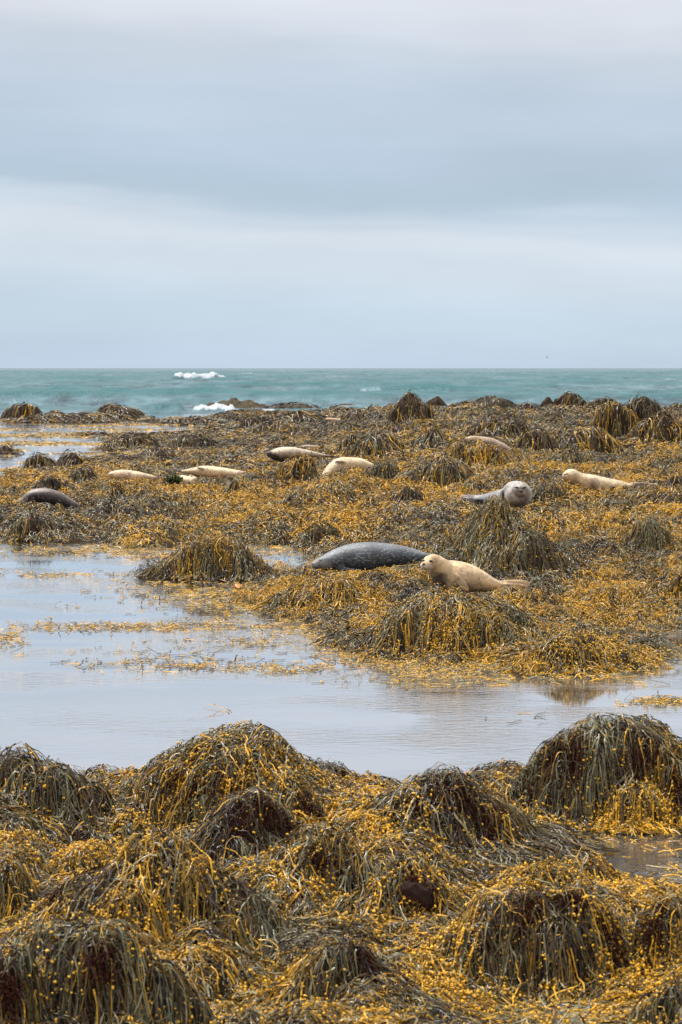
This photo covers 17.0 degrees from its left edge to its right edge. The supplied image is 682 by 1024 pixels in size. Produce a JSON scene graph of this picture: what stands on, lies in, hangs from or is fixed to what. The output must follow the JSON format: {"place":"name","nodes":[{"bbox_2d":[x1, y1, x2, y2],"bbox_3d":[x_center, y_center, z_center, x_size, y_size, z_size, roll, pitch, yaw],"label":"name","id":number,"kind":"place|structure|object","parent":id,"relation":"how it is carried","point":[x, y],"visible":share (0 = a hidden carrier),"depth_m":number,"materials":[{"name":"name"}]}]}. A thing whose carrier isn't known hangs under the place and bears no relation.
{"place":"outdoors","nodes":[
{"label":"outdoors","id":0,"kind":"place"},
{"bbox_2d":[0,413,681,1023],"bbox_3d":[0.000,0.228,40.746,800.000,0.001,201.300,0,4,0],"label":"water","id":1,"kind":"structure","parent":0,"point":[54,707],"depth_m":19.74,"materials":[{"name":"liquid"}]},
{"bbox_2d":[231,583,243,588],"bbox_3d":[-1.316,0.944,28.857,0.179,0.068,0.252,2,4,23],"label":"kelp leaf","id":2,"kind":"object","parent":1,"relation":"on","point":[237,585],"visible":0.73,"depth_m":28.84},
{"bbox_2d":[0,416,681,1023],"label":"floating seaweed","id":3,"kind":"object","parent":1,"relation":"on","point":[508,1016],"visible":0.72,"depth_m":22.07,"materials":[{"name":"plant"}]},
{"bbox_2d":[0,416,681,1023],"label":"floating bladders","id":4,"kind":"object","parent":1,"relation":"on","point":[566,1020],"visible":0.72,"depth_m":21.42,"materials":[{"name":"plant"}]},
{"bbox_2d":[0,368,681,412],"bbox_3d":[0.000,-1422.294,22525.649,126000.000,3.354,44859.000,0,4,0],"label":"sea","id":5,"kind":"structure","parent":0,"point":[144,390],"depth_m":293.63,"materials":[{"name":"liquid"}]},
{"bbox_2d":[0,406,681,1022],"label":"ground","id":6,"kind":"structure","parent":0,"point":[208,962],"depth_m":36.32,"materials":[{"name":"plant"}]},
{"bbox_2d":[0,442,24,453],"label":"seaweed mound","id":7,"kind":"object","parent":6,"relation":"on","point":[5,449],"visible":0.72,"depth_m":74.55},
{"bbox_2d":[0,401,42,419],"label":"seaweed mound","id":8,"kind":"object","parent":6,"relation":"on","point":[14,411],"visible":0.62,"depth_m":122.98,"materials":[{"name":"plant"}]},
{"bbox_2d":[0,853,54,922],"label":"seaweed mound","id":9,"kind":"object","parent":6,"relation":"on","point":[18,888],"visible":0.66,"depth_m":11.37,"materials":[{"name":"plant"}]},
{"bbox_2d":[0,452,58,472],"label":"seaweed mound","id":10,"kind":"object","parent":6,"relation":"on","point":[37,460],"visible":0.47,"depth_m":60.51,"materials":[{"name":"plant"}]},
{"bbox_2d":[0,510,74,541],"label":"seaweed mound","id":11,"kind":"object","parent":6,"relation":"on","point":[32,525],"visible":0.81,"depth_m":37.06,"materials":[{"name":"plant"}]},
{"bbox_2d":[0,938,83,1023],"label":"seaweed mound","id":12,"kind":"object","parent":6,"relation":"on","point":[22,1001],"visible":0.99,"depth_m":8.95,"materials":[{"name":"plant"}]},
{"bbox_2d":[19,488,79,508],"bbox_3d":[-5.380,-0.224,42.889,1.363,0.463,0.344,-1,4,-11],"label":"seal","id":13,"kind":"object","parent":6,"relation":"on","point":[47,495],"visible":0.77,"depth_m":42.73,"materials":[{"name":"fur"}]},
{"bbox_2d":[31,472,74,491],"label":"seaweed mound","id":14,"kind":"object","parent":6,"relation":"on","point":[48,482],"visible":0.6,"depth_m":49.19,"materials":[{"name":"plant"}]},
{"bbox_2d":[0,742,147,843],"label":"seaweed mound","id":15,"kind":"object","parent":6,"relation":"on","point":[59,792],"visible":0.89,"depth_m":13.24,"materials":[{"name":"plant"}]},
{"bbox_2d":[0,411,147,422],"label":"seaweed mound","id":16,"kind":"object","parent":6,"relation":"on","point":[98,416],"visible":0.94,"depth_m":118.30,"materials":[{"name":"plant"}]},
{"bbox_2d":[57,448,98,467],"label":"seaweed mound","id":17,"kind":"object","parent":6,"relation":"on","point":[70,459],"visible":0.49,"depth_m":63.22,"materials":[{"name":"plant"}]},
{"bbox_2d":[57,464,100,481],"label":"seaweed mound","id":18,"kind":"object","parent":6,"relation":"on","point":[86,473],"visible":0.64,"depth_m":51.70,"materials":[{"name":"plant"}]},
{"bbox_2d":[70,430,107,435],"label":"seaweed mound","id":19,"kind":"object","parent":6,"relation":"on","point":[98,433],"visible":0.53,"depth_m":93.54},
{"bbox_2d":[109,482,129,499],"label":"seaweed mound","id":20,"kind":"object","parent":6,"relation":"on","point":[117,492],"visible":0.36,"depth_m":45.31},
{"bbox_2d":[86,430,163,450],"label":"seaweed mound","id":21,"kind":"object","parent":6,"relation":"on","point":[122,441],"visible":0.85,"depth_m":77.41,"materials":[{"name":"plant"}]},
{"bbox_2d":[95,403,156,417],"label":"seaweed mound","id":22,"kind":"object","parent":6,"relation":"on","point":[119,409],"visible":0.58,"depth_m":127.47,"materials":[{"name":"plant"}]},
{"bbox_2d":[19,911,242,1023],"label":"seaweed mound","id":23,"kind":"object","parent":6,"relation":"on","point":[96,972],"visible":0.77,"depth_m":9.09,"materials":[{"name":"plant"}]},
{"bbox_2d":[108,470,162,480],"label":"seal","id":24,"kind":"object","parent":6,"relation":"on","point":[124,474],"visible":0.89,"depth_m":51.87,"materials":[{"name":"fur"}]},
{"bbox_2d":[141,416,167,421],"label":"seaweed mound","id":25,"kind":"object","parent":6,"relation":"on","point":[151,419],"visible":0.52,"depth_m":119.12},
{"bbox_2d":[134,445,179,459],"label":"seaweed mound","id":26,"kind":"object","parent":6,"relation":"on","point":[152,452],"visible":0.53,"depth_m":69.91,"materials":[{"name":"plant"}]},
{"bbox_2d":[0,827,327,970],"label":"seaweed mound","id":27,"kind":"object","parent":6,"relation":"on","point":[166,888],"visible":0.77,"depth_m":10.67,"materials":[{"name":"plant"}]},
{"bbox_2d":[161,472,182,489],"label":"seaweed mound","id":28,"kind":"object","parent":6,"relation":"on","point":[164,480],"visible":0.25,"depth_m":48.43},
{"bbox_2d":[165,474,183,482],"bbox_3d":[-3.544,-0.703,48.495,0.392,0.240,0.399,0,4,0],"label":"green algae","id":29,"kind":"object","parent":28,"relation":"on","point":[175,477],"visible":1,"depth_m":48.44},
{"bbox_2d":[134,417,212,424],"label":"seaweed mound","id":30,"kind":"object","parent":6,"relation":"on","point":[185,421],"visible":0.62,"depth_m":113.38,"materials":[{"name":"plant"}]},
{"bbox_2d":[180,474,197,484],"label":"seal","id":31,"kind":"object","parent":6,"relation":"on","point":[190,478],"visible":0.52,"depth_m":51.31,"materials":[{"name":"fur"}]},
{"bbox_2d":[164,430,220,448],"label":"seaweed mound","id":32,"kind":"object","parent":6,"relation":"on","point":[200,440],"visible":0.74,"depth_m":77.24,"materials":[{"name":"plant"}]},
{"bbox_2d":[184,414,216,419],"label":"seaweed mound","id":33,"kind":"object","parent":6,"relation":"on","point":[198,417],"visible":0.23,"depth_m":118.03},
{"bbox_2d":[122,529,288,581],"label":"seaweed mound","id":34,"kind":"object","parent":6,"relation":"on","point":[218,558],"visible":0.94,"depth_m":30.10,"materials":[{"name":"plant"}]},
{"bbox_2d":[181,466,245,478],"bbox_3d":[-3.038,-0.930,54.077,1.582,0.336,0.353,0,4,6],"label":"seal","id":35,"kind":"object","parent":6,"relation":"on","point":[204,471],"visible":0.78,"depth_m":53.95,"materials":[{"name":"fur"}]},
{"bbox_2d":[191,500,237,515],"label":"seaweed mound","id":36,"kind":"object","parent":6,"relation":"on","point":[209,507],"visible":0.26,"depth_m":42.13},
{"bbox_2d":[218,414,242,420],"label":"seaweed mound","id":37,"kind":"object","parent":6,"relation":"on","point":[230,417],"visible":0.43,"depth_m":116.00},
{"bbox_2d":[219,475,248,495],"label":"seaweed mound","id":38,"kind":"object","parent":6,"relation":"on","point":[235,485],"visible":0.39,"depth_m":45.55,"materials":[{"name":"plant"}]},
{"bbox_2d":[108,719,360,831],"bbox_3d":[-0.655,1.735,13.633,2.732,0.980,2.041,0,4,0],"label":"seaweed mound","id":39,"kind":"object","parent":6,"relation":"on","point":[196,781],"visible":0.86,"depth_m":13.38,"materials":[{"name":"plant"}]},
{"bbox_2d":[207,398,266,407],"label":"sea rock","id":40,"kind":"object","parent":6,"relation":"on","point":[235,402],"visible":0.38,"depth_m":151.31,"materials":[{"name":"stone"}]},
{"bbox_2d":[218,415,273,429],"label":"seaweed mound","id":41,"kind":"object","parent":6,"relation":"on","point":[248,422],"visible":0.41,"depth_m":97.05,"materials":[{"name":"plant"}]},
{"bbox_2d":[236,420,298,435],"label":"seaweed mound","id":42,"kind":"object","parent":6,"relation":"on","point":[268,427],"visible":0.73,"depth_m":88.19,"materials":[{"name":"plant"}]},
{"bbox_2d":[175,786,371,877],"bbox_3d":[-0.478,1.853,12.241,1.790,0.785,1.294,-2,4,-27],"label":"seaweed mound","id":43,"kind":"object","parent":6,"relation":"on","point":[254,822],"visible":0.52,"depth_m":12.07,"materials":[{"name":"plant"}]},
{"bbox_2d":[257,528,291,543],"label":"seaweed mound","id":44,"kind":"object","parent":6,"relation":"on","point":[281,538],"visible":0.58,"depth_m":36.40,"materials":[{"name":"plant"}]},
{"bbox_2d":[275,478,301,488],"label":"seaweed mound","id":45,"kind":"object","parent":6,"relation":"on","point":[282,485],"visible":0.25,"depth_m":48.21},
{"bbox_2d":[263,402,320,408],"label":"sea rock","id":46,"kind":"object","parent":6,"relation":"on","point":[290,405],"visible":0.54,"depth_m":149.26,"materials":[{"name":"stone"}]},
{"bbox_2d":[265,451,329,484],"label":"seaweed mound","id":47,"kind":"object","parent":6,"relation":"on","point":[303,468],"visible":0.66,"depth_m":49.40,"materials":[{"name":"plant"}]},
{"bbox_2d":[266,447,337,461],"bbox_3d":[-1.044,-1.543,61.466,1.941,0.436,0.498,0,4,0],"label":"seal","id":48,"kind":"object","parent":6,"relation":"on","point":[280,454],"visible":0.82,"depth_m":61.29,"materials":[{"name":"beige fur"}]},
{"bbox_2d":[273,411,334,423],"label":"seaweed mound","id":49,"kind":"object","parent":6,"relation":"on","point":[299,416],"visible":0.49,"depth_m":97.78,"materials":[{"name":"plant"}]},
{"bbox_2d":[299,445,317,448],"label":"seal","id":50,"kind":"object","parent":6,"relation":"on","point":[307,446],"visible":0.35,"depth_m":66.97,"materials":[{"name":"beige fur"}]},
{"bbox_2d":[232,816,387,913],"bbox_3d":[-0.116,1.931,11.805,1.205,0.694,0.957,-2,4,-26],"label":"seaweed mound","id":51,"kind":"object","parent":6,"relation":"on","point":[330,858],"visible":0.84,"depth_m":11.66,"materials":[{"name":"plant"}]},
{"bbox_2d":[279,520,345,549],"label":"seaweed mound","id":52,"kind":"object","parent":6,"relation":"on","point":[317,535],"visible":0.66,"depth_m":35.34,"materials":[{"name":"plant"}]},
{"bbox_2d":[248,568,400,617],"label":"seaweed mound","id":53,"kind":"object","parent":6,"relation":"on","point":[336,592],"visible":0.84,"depth_m":26.02,"materials":[{"name":"plant"}]},
{"bbox_2d":[235,928,424,1007],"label":"seaweed mound","id":54,"kind":"object","parent":6,"relation":"on","point":[325,972],"visible":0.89,"depth_m":9.91,"materials":[{"name":"plant"}]},
{"bbox_2d":[315,506,348,517],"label":"seaweed mound","id":55,"kind":"object","parent":6,"relation":"on","point":[334,510],"visible":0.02,"depth_m":38.01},
{"bbox_2d":[325,418,339,420],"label":"seal","id":56,"kind":"object","parent":6,"relation":"on","point":[330,419],"visible":0.56,"depth_m":95.69,"materials":[{"name":"fur"}]},
{"bbox_2d":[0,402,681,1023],"bbox_3d":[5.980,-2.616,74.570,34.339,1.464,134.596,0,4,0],"label":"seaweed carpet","id":57,"kind":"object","parent":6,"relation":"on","point":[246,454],"visible":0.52,"depth_m":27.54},
{"bbox_2d":[331,431,359,453],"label":"seaweed mound","id":58,"kind":"object","parent":6,"relation":"on","point":[350,438],"visible":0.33,"depth_m":63.65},
{"bbox_2d":[322,457,373,474],"bbox_3d":[0.179,-0.949,50.249,1.440,0.521,0.412,-2,4,-24],"label":"seal","id":59,"kind":"object","parent":6,"relation":"on","point":[337,465],"visible":0.51,"depth_m":50.06,"materials":[{"name":"fur"}]},
{"bbox_2d":[340,409,372,421],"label":"seaweed mound","id":60,"kind":"object","parent":6,"relation":"on","point":[352,415],"visible":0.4,"depth_m":85.70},
{"bbox_2d":[350,497,382,510],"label":"seaweed mound","id":61,"kind":"object","parent":6,"relation":"on","point":[359,505],"visible":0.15,"depth_m":40.93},
{"bbox_2d":[311,542,430,571],"bbox_3d":[0.539,0.580,29.139,1.842,0.386,0.482,0,4,0],"label":"seal","id":62,"kind":"object","parent":6,"relation":"on","point":[363,556],"visible":0.89,"depth_m":29.00,"materials":[{"name":"fur"}]},
{"bbox_2d":[332,427,412,460],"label":"seaweed mound","id":63,"kind":"object","parent":6,"relation":"on","point":[377,443],"visible":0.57,"depth_m":59.45,"materials":[{"name":"plant"}]},
{"bbox_2d":[359,457,400,480],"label":"seaweed mound","id":64,"kind":"object","parent":6,"relation":"on","point":[387,470],"visible":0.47,"depth_m":46.47,"materials":[{"name":"plant"}]},
{"bbox_2d":[370,421,415,434],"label":"seaweed mound","id":65,"kind":"object","parent":6,"relation":"on","point":[398,427],"visible":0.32,"depth_m":71.92,"materials":[{"name":"plant"}]},
{"bbox_2d":[310,850,485,947],"bbox_3d":[0.325,2.030,11.295,1.330,0.693,1.091,-1,4,-22],"label":"seaweed mound","id":66,"kind":"object","parent":6,"relation":"on","point":[379,892],"visible":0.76,"depth_m":11.18,"materials":[{"name":"plant"}]},
{"bbox_2d":[375,389,435,426],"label":"seaweed mound","id":67,"kind":"object","parent":6,"relation":"on","point":[409,405],"visible":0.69,"depth_m":79.31,"materials":[{"name":"plant"}]},
{"bbox_2d":[379,482,432,504],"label":"seaweed mound","id":68,"kind":"object","parent":6,"relation":"on","point":[405,493],"visible":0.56,"depth_m":41.34,"materials":[{"name":"plant"}]},
{"bbox_2d":[398,881,433,911],"bbox_3d":[0.364,1.922,11.164,0.181,0.239,0.144,0,4,0],"label":"stone","id":69,"kind":"object","parent":6,"relation":"on","point":[420,893],"visible":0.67,"depth_m":11.11,"materials":[{"name":"stone"}]},
{"bbox_2d":[407,426,452,449],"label":"seaweed mound","id":70,"kind":"object","parent":6,"relation":"on","point":[431,438],"visible":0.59,"depth_m":61.52,"materials":[{"name":"plant"}]},
{"bbox_2d":[426,396,446,405],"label":"seaweed mound","id":71,"kind":"object","parent":6,"relation":"on","point":[438,401],"visible":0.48,"depth_m":150.87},
{"bbox_2d":[392,451,481,488],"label":"seaweed mound","id":72,"kind":"object","parent":6,"relation":"on","point":[443,471],"visible":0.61,"depth_m":45.61,"materials":[{"name":"plant"}]},
{"bbox_2d":[336,583,562,662],"bbox_3d":[1.158,1.204,22.586,3.176,1.007,2.396,0,4,0],"label":"seaweed mound","id":73,"kind":"object","parent":6,"relation":"on","point":[469,626],"visible":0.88,"depth_m":22.18,"materials":[{"name":"plant"}]},
{"bbox_2d":[448,399,485,407],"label":"seaweed mound","id":74,"kind":"object","parent":6,"relation":"on","point":[464,401],"visible":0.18,"depth_m":133.57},
{"bbox_2d":[422,437,526,470],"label":"seaweed mound","id":75,"kind":"object","parent":6,"relation":"on","point":[478,452],"visible":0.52,"depth_m":49.67,"materials":[{"name":"plant"}]},
{"bbox_2d":[420,554,529,591],"bbox_3d":[1.506,0.716,26.816,1.400,0.466,0.484,-1,4,-19],"label":"seal","id":76,"kind":"object","parent":6,"relation":"on","point":[452,573],"visible":0.94,"depth_m":26.64,"materials":[{"name":"fur"}]},
{"bbox_2d":[340,762,628,872],"bbox_3d":[0.608,1.828,13.249,2.134,0.780,1.702,0,4,0],"label":"seaweed mound","id":77,"kind":"object","parent":6,"relation":"on","point":[459,809],"visible":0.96,"depth_m":13.00,"materials":[{"name":"plant"}]},
{"bbox_2d":[464,436,509,450],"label":"seal","id":78,"kind":"object","parent":6,"relation":"on","point":[501,444],"visible":0.46,"depth_m":55.60,"materials":[{"name":"beige fur"}]},
{"bbox_2d":[461,481,531,507],"bbox_3d":[2.799,-0.303,39.212,0.663,0.491,1.426,-3,5,-42],"label":"seal","id":79,"kind":"object","parent":6,"relation":"on","point":[517,494],"visible":0.73,"depth_m":38.85,"materials":[{"name":"fur"}]},
{"bbox_2d":[476,395,516,407],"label":"sea rock","id":80,"kind":"object","parent":6,"relation":"on","point":[490,400],"visible":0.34,"depth_m":141.74,"materials":[{"name":"stone"}]},
{"bbox_2d":[453,413,542,438],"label":"seaweed mound","id":81,"kind":"object","parent":6,"relation":"on","point":[509,426],"visible":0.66,"depth_m":65.75,"materials":[{"name":"plant"}]},
{"bbox_2d":[404,495,603,580],"bbox_3d":[1.976,0.454,28.925,3.366,1.355,2.550,0,4,0],"label":"seaweed mound","id":82,"kind":"object","parent":6,"relation":"on","point":[506,538],"visible":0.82,"depth_m":28.54,"materials":[{"name":"plant"}]},
{"bbox_2d":[386,878,668,1009],"bbox_3d":[0.918,2.089,10.479,1.837,0.826,1.218,0,4,0],"label":"seaweed mound","id":83,"kind":"object","parent":6,"relation":"on","point":[564,937],"visible":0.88,"depth_m":10.29,"materials":[{"name":"plant"}]},
{"bbox_2d":[513,401,542,409],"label":"seaweed mound","id":84,"kind":"object","parent":6,"relation":"on","point":[528,405],"visible":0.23,"depth_m":127.38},
{"bbox_2d":[502,586,570,614],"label":"seaweed mound","id":85,"kind":"object","parent":6,"relation":"on","point":[539,598],"visible":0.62,"depth_m":25.10,"materials":[{"name":"plant"}]},
{"bbox_2d":[511,427,562,453],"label":"seaweed mound","id":86,"kind":"object","parent":6,"relation":"on","point":[535,439],"visible":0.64,"depth_m":55.89,"materials":[{"name":"plant"}]},
{"bbox_2d":[539,397,552,407],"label":"seaweed mound","id":87,"kind":"object","parent":6,"relation":"on","point":[548,400],"visible":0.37,"depth_m":150.76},
{"bbox_2d":[523,480,584,507],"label":"seaweed mound","id":88,"kind":"object","parent":6,"relation":"on","point":[543,493],"visible":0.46,"depth_m":40.55,"materials":[{"name":"plant"}]},
{"bbox_2d":[552,391,587,406],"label":"seaweed mound","id":89,"kind":"object","parent":6,"relation":"on","point":[567,398],"visible":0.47,"depth_m":146.93,"materials":[{"name":"plant"}]},
{"bbox_2d":[536,443,607,467],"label":"seaweed mound","id":90,"kind":"object","parent":6,"relation":"on","point":[571,455],"visible":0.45,"depth_m":52.38,"materials":[{"name":"plant"}]},
{"bbox_2d":[590,458,605,463],"bbox_3d":[5.873,-1.127,52.557,0.546,0.254,0.426,0,4,0],"label":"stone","id":91,"kind":"object","parent":90,"relation":"on","point":[600,460],"visible":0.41,"depth_m":52.41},
{"bbox_2d":[486,622,669,675],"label":"seaweed mound","id":92,"kind":"object","parent":6,"relation":"on","point":[565,647],"visible":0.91,"depth_m":21.13,"materials":[{"name":"plant"}]},
{"bbox_2d":[489,712,681,839],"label":"seaweed mound","id":93,"kind":"object","parent":6,"relation":"on","point":[618,773],"visible":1,"depth_m":13.97,"materials":[{"name":"plant"}]},
{"bbox_2d":[551,424,634,456],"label":"seaweed mound","id":94,"kind":"object","parent":6,"relation":"on","point":[585,437],"visible":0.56,"depth_m":56.39,"materials":[{"name":"plant"}]},
{"bbox_2d":[553,846,650,886],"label":"seaweed mound","id":95,"kind":"object","parent":6,"relation":"on","point":[594,870],"visible":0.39,"depth_m":11.93,"materials":[{"name":"plant"}]},
{"bbox_2d":[585,396,620,405],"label":"seaweed mound","id":96,"kind":"object","parent":6,"relation":"on","point":[596,402],"visible":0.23,"depth_m":139.73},
{"bbox_2d":[562,469,656,491],"bbox_3d":[5.068,-0.583,43.241,1.836,0.483,0.494,-1,4,-11],"label":"seal","id":97,"kind":"object","parent":6,"relation":"on","point":[586,481],"visible":0.67,"depth_m":43.07,"materials":[{"name":"fur"}]},
{"bbox_2d":[588,495,638,509],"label":"seaweed mound","id":98,"kind":"object","parent":6,"relation":"on","point":[619,500],"visible":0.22,"depth_m":39.99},
{"bbox_2d":[589,401,639,437],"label":"seaweed mound","id":99,"kind":"object","parent":6,"relation":"on","point":[617,420],"visible":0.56,"depth_m":63.80,"materials":[{"name":"plant"}]},
{"bbox_2d":[574,969,681,1023],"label":"seaweed mound","id":100,"kind":"object","parent":6,"relation":"on","point":[666,1008],"visible":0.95,"depth_m":9.42,"materials":[{"name":"plant"}]},
{"bbox_2d":[616,436,654,449],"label":"seaweed mound","id":101,"kind":"object","parent":6,"relation":"on","point":[621,439],"visible":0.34,"depth_m":59.60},
{"bbox_2d":[608,891,681,999],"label":"seaweed mound","id":102,"kind":"object","parent":6,"relation":"on","point":[660,939],"visible":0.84,"depth_m":10.35,"materials":[{"name":"plant"}]},
{"bbox_2d":[617,514,680,552],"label":"seaweed mound","id":103,"kind":"object","parent":6,"relation":"on","point":[649,534],"visible":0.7,"depth_m":32.41,"materials":[{"name":"plant"}]},
{"bbox_2d":[621,394,681,423],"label":"seaweed mound","id":104,"kind":"object","parent":6,"relation":"on","point":[642,407],"visible":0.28,"depth_m":71.79,"materials":[{"name":"plant"}]},
{"bbox_2d":[624,410,681,445],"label":"seaweed mound","id":105,"kind":"object","parent":6,"relation":"on","point":[663,427],"visible":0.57,"depth_m":61.38,"materials":[{"name":"plant"}]},
{"bbox_2d":[654,470,681,489],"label":"seaweed mound","id":106,"kind":"object","parent":6,"relation":"on","point":[676,479],"visible":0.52,"depth_m":43.25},
{"bbox_2d":[655,563,681,605],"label":"seaweed mound","id":107,"kind":"object","parent":6,"relation":"on","point":[673,589],"visible":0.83,"depth_m":25.75,"materials":[{"name":"plant"}]},
{"bbox_2d":[0,0,681,367],"label":"sky","id":108,"kind":"structure","parent":0,"point":[184,183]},
{"bbox_2d":[51,758,644,886],"bbox_3d":[0.385,1.778,13.283,3.526,0.389,2.504,2,4,26],"label":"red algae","id":109,"kind":"object","parent":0,"point":[529,790],"visible":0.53,"depth_m":13.07,"materials":[{"name":"plant"}]}
]}

